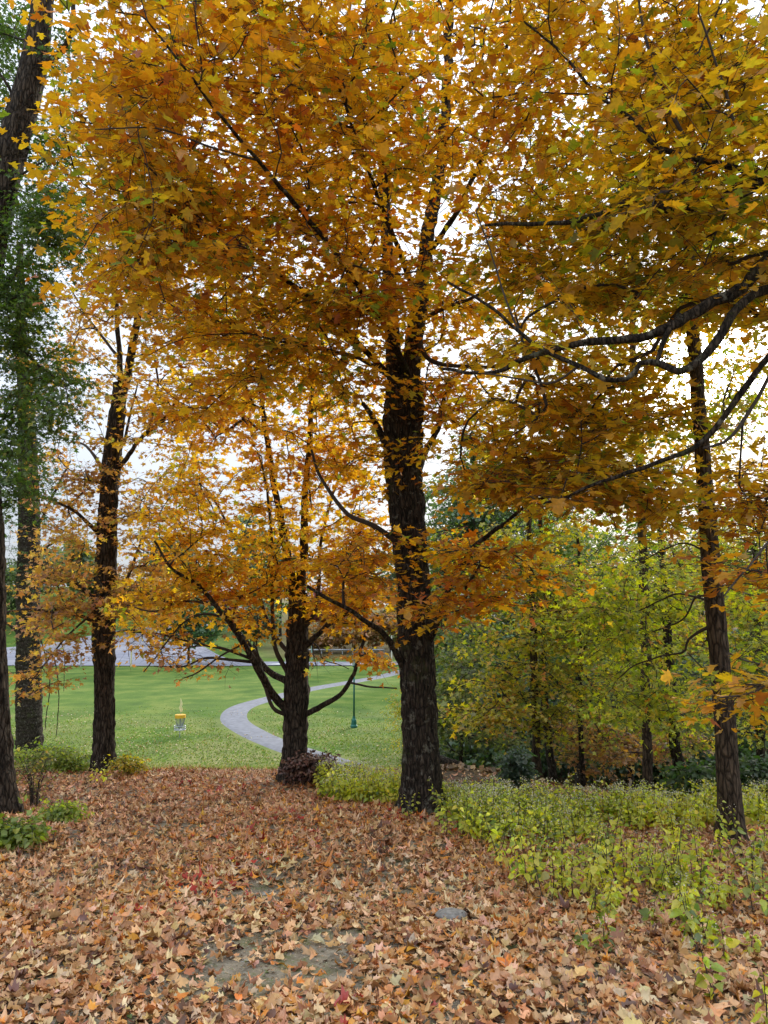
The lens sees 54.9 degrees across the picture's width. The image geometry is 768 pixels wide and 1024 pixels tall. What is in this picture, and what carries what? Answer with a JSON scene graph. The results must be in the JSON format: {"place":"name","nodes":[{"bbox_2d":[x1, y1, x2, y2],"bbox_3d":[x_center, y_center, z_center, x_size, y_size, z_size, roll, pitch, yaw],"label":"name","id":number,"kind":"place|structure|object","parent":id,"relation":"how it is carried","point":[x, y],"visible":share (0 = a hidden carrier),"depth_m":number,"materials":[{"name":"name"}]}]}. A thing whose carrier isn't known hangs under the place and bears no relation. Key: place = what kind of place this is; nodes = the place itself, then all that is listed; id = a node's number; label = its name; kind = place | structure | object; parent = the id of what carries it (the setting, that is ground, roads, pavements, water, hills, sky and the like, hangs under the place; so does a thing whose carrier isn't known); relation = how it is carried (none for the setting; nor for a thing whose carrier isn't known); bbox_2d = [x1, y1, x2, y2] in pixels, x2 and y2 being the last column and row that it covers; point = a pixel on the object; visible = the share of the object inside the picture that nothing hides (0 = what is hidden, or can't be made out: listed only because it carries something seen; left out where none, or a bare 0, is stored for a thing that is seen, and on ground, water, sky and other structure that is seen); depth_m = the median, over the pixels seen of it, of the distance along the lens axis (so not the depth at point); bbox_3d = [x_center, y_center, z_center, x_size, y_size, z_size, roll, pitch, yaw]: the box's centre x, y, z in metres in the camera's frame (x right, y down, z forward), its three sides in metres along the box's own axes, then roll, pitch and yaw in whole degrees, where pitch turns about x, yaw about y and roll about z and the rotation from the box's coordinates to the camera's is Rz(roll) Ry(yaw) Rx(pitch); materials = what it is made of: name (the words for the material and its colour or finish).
{"place":"outdoors","nodes":[
{"label":"outdoors","id":0,"kind":"place"},
{"bbox_2d":[62,565,121,597],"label":"oak tree","id":1,"kind":"object","parent":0,"point":[89,587],"visible":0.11,"depth_m":167.01,"materials":[{"name":"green plant"}]},
{"bbox_2d":[0,587,767,1023],"bbox_3d":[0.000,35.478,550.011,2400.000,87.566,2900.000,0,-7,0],"label":"ground","id":2,"kind":"structure","parent":0,"point":[138,687],"depth_m":43.91,"materials":[{"name":"green plant"}]},
{"bbox_2d":[5,565,40,619],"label":"oak tree","id":3,"kind":"object","parent":2,"relation":"on","point":[8,573],"visible":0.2,"depth_m":148.64,"materials":[{"name":"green plant"}]},
{"bbox_2d":[0,795,55,851],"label":"shrub","id":4,"kind":"object","parent":2,"relation":"on","point":[25,835],"visible":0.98,"depth_m":6.98,"materials":[{"name":"green plant"}]},
{"bbox_2d":[6,544,74,594],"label":"oak tree","id":5,"kind":"object","parent":2,"relation":"on","point":[43,584],"visible":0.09,"depth_m":164.03,"materials":[{"name":"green plant"}]},
{"bbox_2d":[14,742,69,806],"bbox_3d":[-4.349,3.294,9.264,0.805,0.841,0.651,0,-7,0],"label":"shrub","id":6,"kind":"object","parent":2,"relation":"on","point":[34,791],"visible":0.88,"depth_m":9.20,"materials":[{"name":"green plant"}]},
{"bbox_2d":[14,736,84,772],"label":"shrub","id":7,"kind":"object","parent":2,"relation":"on","point":[52,750],"visible":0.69,"depth_m":12.54,"materials":[{"name":"green plant"}]},
{"bbox_2d":[3,244,98,758],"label":"oak tree","id":8,"kind":"object","parent":2,"relation":"on","point":[28,720],"visible":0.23,"depth_m":41.04,"materials":[{"name":"green plant"}]},
{"bbox_2d":[0,0,109,813],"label":"oak tree","id":9,"kind":"object","parent":2,"relation":"on","point":[27,85],"visible":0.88,"depth_m":9.32,"materials":[{"name":"green plant"}]},
{"bbox_2d":[31,798,94,823],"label":"shrub","id":10,"kind":"object","parent":2,"relation":"on","point":[58,813],"visible":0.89,"depth_m":8.19,"materials":[{"name":"green plant"}]},
{"bbox_2d":[49,747,91,773],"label":"shrub","id":11,"kind":"object","parent":2,"relation":"on","point":[78,766],"visible":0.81,"depth_m":12.54,"materials":[{"name":"green plant"}]},
{"bbox_2d":[51,537,94,584],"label":"pine tree","id":12,"kind":"object","parent":2,"relation":"on","point":[84,556],"visible":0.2,"depth_m":182.71,"materials":[{"name":"green plant"}]},
{"bbox_2d":[1,0,251,773],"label":"maple tree","id":13,"kind":"object","parent":2,"relation":"on","point":[106,480],"visible":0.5,"depth_m":12.65,"materials":[{"name":"orange plant"}]},
{"bbox_2d":[101,751,152,775],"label":"shrub","id":14,"kind":"object","parent":2,"relation":"on","point":[130,766],"visible":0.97,"depth_m":12.01,"materials":[{"name":"yellow plant"}]},
{"bbox_2d":[6,630,270,665],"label":"parking area","id":15,"kind":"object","parent":2,"relation":"on","point":[11,658],"visible":0.39,"depth_m":124.71,"materials":[{"name":"asphalt"}]},
{"bbox_2d":[117,565,169,629],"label":"maple tree","id":16,"kind":"object","parent":2,"relation":"on","point":[125,575],"visible":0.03,"depth_m":149.10,"materials":[{"name":"orange plant"}]},
{"bbox_2d":[130,536,201,577],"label":"oak tree","id":17,"kind":"object","parent":2,"relation":"on","point":[150,561],"visible":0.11,"depth_m":187.27,"materials":[{"name":"orange plant"}]},
{"bbox_2d":[174,699,185,737],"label":"disc golf basket","id":18,"kind":"object","parent":2,"relation":"on","point":[180,716],"visible":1,"depth_m":46.57,"materials":[{"name":"metal"}]},
{"bbox_2d":[149,598,228,663],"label":"maple tree","id":19,"kind":"object","parent":2,"relation":"on","point":[199,631],"visible":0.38,"depth_m":104.06,"materials":[{"name":"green plant"}]},
{"bbox_2d":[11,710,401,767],"bbox_3d":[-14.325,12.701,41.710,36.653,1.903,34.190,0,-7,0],"label":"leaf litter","id":20,"kind":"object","parent":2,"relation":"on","point":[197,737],"visible":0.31,"depth_m":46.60,"materials":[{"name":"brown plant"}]},
{"bbox_2d":[15,762,401,771],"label":"grass","id":21,"kind":"structure","parent":2,"relation":"on","point":[157,765],"depth_m":13.03,"materials":[{"name":"green plant"}]},
{"bbox_2d":[11,704,439,768],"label":"grass","id":22,"kind":"structure","parent":2,"relation":"on","point":[212,740],"depth_m":44.92,"materials":[{"name":"green plant"}]},
{"bbox_2d":[89,267,402,784],"bbox_3d":[-2.054,-0.030,11.945,5.358,8.623,4.501,0,-7,0],"label":"maple tree","id":23,"kind":"object","parent":2,"relation":"on","point":[294,712],"visible":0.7,"depth_m":11.00,"materials":[{"name":"orange plant"}]},
{"bbox_2d":[221,512,280,609],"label":"oak tree","id":24,"kind":"object","parent":2,"relation":"on","point":[241,520],"visible":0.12,"depth_m":158.74,"materials":[{"name":"orange plant"}]},
{"bbox_2d":[230,603,283,647],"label":"oak tree","id":25,"kind":"object","parent":2,"relation":"on","point":[255,632],"visible":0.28,"depth_m":131.98,"materials":[{"name":"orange plant"}]},
{"bbox_2d":[245,542,315,635],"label":"oak tree","id":26,"kind":"object","parent":2,"relation":"on","point":[275,603],"visible":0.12,"depth_m":148.06,"materials":[{"name":"orange plant"}]},
{"bbox_2d":[271,746,340,785],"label":"shrub","id":27,"kind":"object","parent":2,"relation":"on","point":[302,765],"visible":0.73,"depth_m":10.89,"materials":[{"name":"brown plant"}]},
{"bbox_2d":[308,619,347,651],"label":"maple tree","id":28,"kind":"object","parent":2,"relation":"on","point":[322,641],"visible":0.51,"depth_m":127.09,"materials":[{"name":"orange plant"}]},
{"bbox_2d":[15,764,668,809],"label":"leaf litter","id":29,"kind":"object","parent":2,"relation":"on","point":[160,793],"visible":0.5,"depth_m":10.52,"materials":[{"name":"brown plant"}]},
{"bbox_2d":[322,616,386,651],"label":"maple tree","id":30,"kind":"object","parent":2,"relation":"on","point":[357,640],"visible":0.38,"depth_m":126.65,"materials":[{"name":"orange plant"}]},
{"bbox_2d":[220,670,493,766],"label":"footpath","id":31,"kind":"structure","parent":2,"relation":"on","point":[238,722],"depth_m":52.46,"materials":[{"name":"concrete"}]},
{"bbox_2d":[0,0,713,815],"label":"maple tree","id":32,"kind":"object","parent":2,"relation":"on","point":[162,224],"visible":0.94,"depth_m":7.49,"materials":[{"name":"orange plant"}]},
{"bbox_2d":[362,608,397,651],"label":"maple tree","id":33,"kind":"object","parent":2,"relation":"on","point":[386,619],"visible":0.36,"depth_m":126.62,"materials":[{"name":"orange plant"}]},
{"bbox_2d":[367,544,397,613],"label":"oak tree","id":34,"kind":"object","parent":2,"relation":"on","point":[392,576],"visible":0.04,"depth_m":138.95,"materials":[{"name":"orange plant"}]},
{"bbox_2d":[0,897,767,1023],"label":"leaf litter","id":35,"kind":"object","parent":2,"relation":"on","point":[141,924],"visible":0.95,"depth_m":4.09,"materials":[{"name":"brown plant"}]},
{"bbox_2d":[0,798,767,912],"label":"leaf litter","id":36,"kind":"object","parent":2,"relation":"on","point":[58,891],"visible":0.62,"depth_m":6.50,"materials":[{"name":"brown plant"}]},
{"bbox_2d":[0,838,767,1023],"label":"leaf crumbs","id":37,"kind":"object","parent":2,"relation":"on","point":[245,958],"visible":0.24,"depth_m":4.50,"materials":[{"name":"brown plant"}]},
{"bbox_2d":[379,686,402,756],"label":"shrub","id":38,"kind":"object","parent":2,"relation":"on","point":[395,715],"visible":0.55,"depth_m":38.90,"materials":[{"name":"green plant"}]},
{"bbox_2d":[385,508,485,673],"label":"oak tree","id":39,"kind":"object","parent":2,"relation":"on","point":[442,632],"visible":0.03,"depth_m":46.59,"materials":[{"name":"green plant"}]},
{"bbox_2d":[427,778,452,824],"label":"weed","id":40,"kind":"object","parent":2,"relation":"on","point":[438,801],"visible":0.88,"depth_m":8.16,"materials":[{"name":"green plant"}]},
{"bbox_2d":[435,907,466,919],"bbox_3d":[0.453,2.718,4.989,0.182,0.067,0.180,6,-10,-39],"label":"rock","id":41,"kind":"object","parent":2,"relation":"on","point":[449,912],"visible":0.77,"depth_m":4.96,"materials":[{"name":"grey stone"}]},
{"bbox_2d":[436,791,474,836],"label":"weed","id":42,"kind":"object","parent":2,"relation":"on","point":[455,817],"visible":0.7,"depth_m":7.53,"materials":[{"name":"green plant"}]},
{"bbox_2d":[400,574,531,767],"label":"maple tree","id":43,"kind":"object","parent":2,"relation":"on","point":[458,669],"visible":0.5,"depth_m":20.09,"materials":[{"name":"green plant"}]},
{"bbox_2d":[434,614,528,769],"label":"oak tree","id":44,"kind":"object","parent":2,"relation":"on","point":[469,760],"visible":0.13,"depth_m":28.59,"materials":[{"name":"green plant"}]},
{"bbox_2d":[479,806,519,868],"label":"weed","id":45,"kind":"object","parent":2,"relation":"on","point":[496,835],"visible":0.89,"depth_m":6.54,"materials":[{"name":"green plant"}]},
{"bbox_2d":[424,424,585,672],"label":"pine tree","id":46,"kind":"object","parent":2,"relation":"on","point":[472,523],"visible":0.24,"depth_m":41.07,"materials":[{"name":"green plant"}]},
{"bbox_2d":[430,554,583,762],"bbox_3d":[6.475,6.844,36.763,8.974,10.460,9.835,0,-7,0],"label":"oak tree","id":47,"kind":"object","parent":2,"relation":"on","point":[506,622],"visible":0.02,"depth_m":36.45,"materials":[{"name":"green plant"}]},
{"bbox_2d":[493,743,541,788],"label":"shrub","id":48,"kind":"object","parent":2,"relation":"on","point":[517,765],"visible":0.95,"depth_m":10.89,"materials":[{"name":"green plant"}]},
{"bbox_2d":[495,837,541,881],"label":"weed","id":49,"kind":"object","parent":2,"relation":"on","point":[507,861],"visible":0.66,"depth_m":6.03,"materials":[{"name":"green plant"}]},
{"bbox_2d":[516,802,537,846],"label":"weed","id":50,"kind":"object","parent":2,"relation":"on","point":[534,828],"visible":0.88,"depth_m":7.02,"materials":[{"name":"green plant"}]},
{"bbox_2d":[431,451,624,779],"bbox_3d":[3.380,2.284,16.954,6.084,8.392,5.189,3,-8,-19],"label":"maple tree","id":51,"kind":"object","parent":2,"relation":"on","point":[493,714],"visible":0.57,"depth_m":15.84,"materials":[{"name":"green plant"}]},
{"bbox_2d":[471,648,600,782],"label":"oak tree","id":52,"kind":"object","parent":2,"relation":"on","point":[544,761],"visible":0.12,"depth_m":26.29,"materials":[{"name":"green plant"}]},
{"bbox_2d":[312,756,767,847],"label":"undergrowth","id":53,"kind":"object","parent":2,"relation":"on","point":[337,782],"visible":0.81,"depth_m":8.21,"materials":[{"name":"green plant"}]},
{"bbox_2d":[537,784,552,840],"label":"weed","id":54,"kind":"object","parent":2,"relation":"on","point":[544,807],"visible":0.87,"depth_m":7.17,"materials":[{"name":"green plant"}]},
{"bbox_2d":[506,817,584,902],"bbox_3d":[1.233,2.668,5.647,0.536,0.575,0.595,0,-7,0],"label":"weed","id":55,"kind":"object","parent":2,"relation":"on","point":[528,879],"visible":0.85,"depth_m":5.66,"materials":[{"name":"green plant"}]},
{"bbox_2d":[330,0,767,734],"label":"maple tree","id":56,"kind":"object","parent":2,"relation":"on","point":[686,76],"visible":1,"depth_m":6.26,"materials":[{"name":"orange plant"}]},
{"bbox_2d":[498,519,625,787],"bbox_3d":[3.917,3.430,17.990,3.218,6.882,4.690,-6,-10,39],"label":"maple tree","id":57,"kind":"object","parent":2,"relation":"on","point":[552,768],"visible":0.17,"depth_m":17.23,"materials":[{"name":"green plant"}]},
{"bbox_2d":[524,821,612,900],"bbox_3d":[1.384,2.595,5.482,0.652,0.645,0.524,-5,-9,33],"label":"weed","id":58,"kind":"object","parent":2,"relation":"on","point":[545,874],"visible":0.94,"depth_m":5.47,"materials":[{"name":"green plant"}]},
{"bbox_2d":[490,509,658,787],"bbox_3d":[5.877,4.140,22.824,5.538,9.451,9.164,0,-7,0],"label":"maple tree","id":59,"kind":"object","parent":2,"relation":"on","point":[571,551],"visible":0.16,"depth_m":22.92,"materials":[{"name":"green plant"}]},
{"bbox_2d":[547,842,604,897],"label":"weed","id":60,"kind":"object","parent":2,"relation":"on","point":[564,879],"visible":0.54,"depth_m":5.58,"materials":[{"name":"green plant"}]},
{"bbox_2d":[561,841,604,890],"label":"weed","id":61,"kind":"object","parent":2,"relation":"on","point":[589,866],"visible":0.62,"depth_m":5.64,"materials":[{"name":"green plant"}]},
{"bbox_2d":[570,916,620,951],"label":"weed","id":62,"kind":"object","parent":2,"relation":"on","point":[585,942],"visible":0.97,"depth_m":4.33,"materials":[{"name":"green plant"}]},
{"bbox_2d":[564,807,630,859],"bbox_3d":[1.950,2.933,6.704,0.629,0.474,0.213,0,-7,0],"label":"weed","id":63,"kind":"object","parent":2,"relation":"on","point":[573,838],"visible":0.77,"depth_m":6.69,"materials":[{"name":"green plant"}]},
{"bbox_2d":[579,856,623,908],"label":"weed","id":64,"kind":"object","parent":2,"relation":"on","point":[607,885],"visible":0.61,"depth_m":5.26,"materials":[{"name":"green plant"}]},
{"bbox_2d":[582,809,624,873],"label":"weed","id":65,"kind":"object","parent":2,"relation":"on","point":[611,839],"visible":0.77,"depth_m":6.08,"materials":[{"name":"green plant"}]},
{"bbox_2d":[440,750,767,796],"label":"leaf litter","id":66,"kind":"object","parent":2,"relation":"on","point":[490,771],"visible":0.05,"depth_m":13.09,"materials":[{"name":"brown plant"}]},
{"bbox_2d":[586,880,622,913],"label":"weed","id":67,"kind":"object","parent":2,"relation":"on","point":[615,903],"visible":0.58,"depth_m":5.15,"materials":[{"name":"green plant"}]},
{"bbox_2d":[594,891,617,922],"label":"weed","id":68,"kind":"object","parent":2,"relation":"on","point":[612,913],"visible":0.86,"depth_m":4.84,"materials":[{"name":"green plant"}]},
{"bbox_2d":[447,46,767,793],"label":"maple tree","id":69,"kind":"object","parent":2,"relation":"on","point":[647,765],"visible":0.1,"depth_m":13.26,"materials":[{"name":"orange plant"}]},
{"bbox_2d":[519,530,696,786],"bbox_3d":[5.385,3.455,17.423,4.561,6.950,6.360,-5,-9,33],"label":"sweetgum tree","id":70,"kind":"object","parent":2,"relation":"on","point":[591,685],"visible":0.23,"depth_m":16.97,"materials":[{"name":"green plant"}]},
{"bbox_2d":[520,537,700,725],"bbox_3d":[10.825,6.197,34.965,9.944,10.784,7.408,5,-9,-35],"label":"oak tree","id":71,"kind":"object","parent":2,"relation":"on","point":[636,649],"visible":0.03,"depth_m":33.93,"materials":[{"name":"green plant"}]},
{"bbox_2d":[510,641,714,789],"bbox_3d":[5.949,5.422,18.402,5.553,4.297,6.053,0,-7,0],"label":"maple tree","id":72,"kind":"object","parent":2,"relation":"on","point":[627,753],"visible":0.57,"depth_m":17.83,"materials":[{"name":"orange plant"}]},
{"bbox_2d":[591,844,640,901],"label":"weed","id":73,"kind":"object","parent":2,"relation":"on","point":[628,888],"visible":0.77,"depth_m":5.37,"materials":[{"name":"green plant"}]},
{"bbox_2d":[559,678,705,788],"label":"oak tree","id":74,"kind":"object","parent":2,"relation":"on","point":[636,767],"visible":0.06,"depth_m":23.90,"materials":[{"name":"green plant"}]},
{"bbox_2d":[515,6,767,841],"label":"sweetgum tree","id":75,"kind":"object","parent":2,"relation":"on","point":[728,786],"visible":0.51,"depth_m":8.83,"materials":[{"name":"green plant"}]},
{"bbox_2d":[612,832,675,890],"bbox_3d":[2.019,2.717,5.728,0.496,0.462,0.287,-3,-8,24],"label":"weed","id":76,"kind":"object","parent":2,"relation":"on","point":[618,867],"visible":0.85,"depth_m":5.72,"materials":[{"name":"green plant"}]},
{"bbox_2d":[638,890,671,924],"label":"weed","id":77,"kind":"object","parent":2,"relation":"on","point":[645,912],"visible":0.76,"depth_m":4.89,"materials":[{"name":"green plant"}]},
{"bbox_2d":[549,506,766,774],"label":"sweetgum tree","id":78,"kind":"object","parent":2,"relation":"on","point":[677,750],"visible":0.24,"depth_m":14.46,"materials":[{"name":"green plant"}]},
{"bbox_2d":[639,841,689,891],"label":"weed","id":79,"kind":"object","parent":2,"relation":"on","point":[655,866],"visible":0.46,"depth_m":5.69,"materials":[{"name":"green plant"}]},
{"bbox_2d":[601,453,730,674],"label":"oak tree","id":80,"kind":"object","parent":2,"relation":"on","point":[655,551],"visible":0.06,"depth_m":45.57,"materials":[{"name":"green plant"}]},
{"bbox_2d":[649,813,693,882],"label":"weed","id":81,"kind":"object","parent":2,"relation":"on","point":[682,857],"visible":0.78,"depth_m":5.79,"materials":[{"name":"green plant"}]},
{"bbox_2d":[670,873,697,914],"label":"weed","id":82,"kind":"object","parent":2,"relation":"on","point":[690,899],"visible":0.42,"depth_m":5.05,"materials":[{"name":"green plant"}]},
{"bbox_2d":[654,756,716,806],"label":"shrub","id":83,"kind":"object","parent":2,"relation":"on","point":[694,771],"visible":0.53,"depth_m":9.01,"materials":[{"name":"green plant"}]},
{"bbox_2d":[660,840,720,886],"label":"weed","id":84,"kind":"object","parent":2,"relation":"on","point":[711,869],"visible":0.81,"depth_m":5.69,"materials":[{"name":"green plant"}]},
{"bbox_2d":[668,871,721,952],"bbox_3d":[1.918,2.467,4.574,0.317,0.472,0.608,-2,-8,18],"label":"weed","id":85,"kind":"object","parent":2,"relation":"on","point":[691,926],"visible":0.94,"depth_m":4.42,"materials":[{"name":"green plant"}]},
{"bbox_2d":[655,808,743,868],"bbox_3d":[2.756,2.894,6.584,0.420,0.509,0.725,5,-9,-33],"label":"weed","id":86,"kind":"object","parent":2,"relation":"on","point":[668,840],"visible":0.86,"depth_m":6.66,"materials":[{"name":"green plant"}]},
{"bbox_2d":[685,825,715,890],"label":"weed","id":87,"kind":"object","parent":2,"relation":"on","point":[692,854],"visible":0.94,"depth_m":5.68,"materials":[{"name":"green plant"}]},
{"bbox_2d":[635,531,767,727],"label":"oak tree","id":88,"kind":"object","parent":2,"relation":"on","point":[739,639],"visible":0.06,"depth_m":35.97,"materials":[{"name":"green plant"}]},
{"bbox_2d":[654,643,767,779],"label":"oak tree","id":89,"kind":"object","parent":2,"relation":"on","point":[742,744],"visible":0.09,"depth_m":23.18,"materials":[{"name":"green plant"}]},
{"bbox_2d":[685,861,739,899],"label":"weed","id":90,"kind":"object","parent":2,"relation":"on","point":[728,888],"visible":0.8,"depth_m":5.35,"materials":[{"name":"green plant"}]},
{"bbox_2d":[660,518,767,779],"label":"sweetgum tree","id":91,"kind":"object","parent":2,"relation":"on","point":[760,735],"visible":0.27,"depth_m":12.50,"materials":[{"name":"green plant"}]},
{"bbox_2d":[703,877,730,912],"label":"weed","id":92,"kind":"object","parent":2,"relation":"on","point":[717,898],"visible":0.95,"depth_m":5.20,"materials":[{"name":"green plant"}]},
{"bbox_2d":[684,935,767,1023],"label":"weed","id":93,"kind":"object","parent":2,"relation":"on","point":[700,982],"visible":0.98,"depth_m":3.58,"materials":[{"name":"green plant"}]},
{"bbox_2d":[686,478,767,674],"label":"oak tree","id":94,"kind":"object","parent":2,"relation":"on","point":[731,544],"visible":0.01,"depth_m":40.82,"materials":[{"name":"green plant"}]},
{"bbox_2d":[697,911,762,962],"bbox_3d":[2.010,2.499,4.348,0.338,0.274,0.456,0,-7,0],"label":"weed","id":95,"kind":"object","parent":2,"relation":"on","point":[730,942],"visible":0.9,"depth_m":4.25,"materials":[{"name":"green plant"}]},
{"bbox_2d":[699,868,767,901],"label":"weed","id":96,"kind":"object","parent":2,"relation":"on","point":[752,884],"visible":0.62,"depth_m":5.48,"materials":[{"name":"green plant"}]},
{"bbox_2d":[713,747,767,795],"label":"shrub","id":97,"kind":"object","parent":2,"relation":"on","point":[749,769],"visible":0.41,"depth_m":8.99,"materials":[{"name":"green plant"}]},
{"bbox_2d":[713,833,767,872],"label":"weed","id":98,"kind":"object","parent":2,"relation":"on","point":[759,860],"visible":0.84,"depth_m":6.21,"materials":[{"name":"green plant"}]},
{"bbox_2d":[726,804,764,858],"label":"weed","id":99,"kind":"object","parent":2,"relation":"on","point":[735,841],"visible":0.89,"depth_m":6.80,"materials":[{"name":"green plant"}]},
{"bbox_2d":[734,846,767,915],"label":"weed","id":100,"kind":"object","parent":2,"relation":"on","point":[747,891],"visible":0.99,"depth_m":5.04,"materials":[{"name":"green plant"}]},
{"bbox_2d":[0,0,767,604],"label":"sky","id":101,"kind":"structure","parent":0,"point":[84,455],"materials":[{"name":"white"}]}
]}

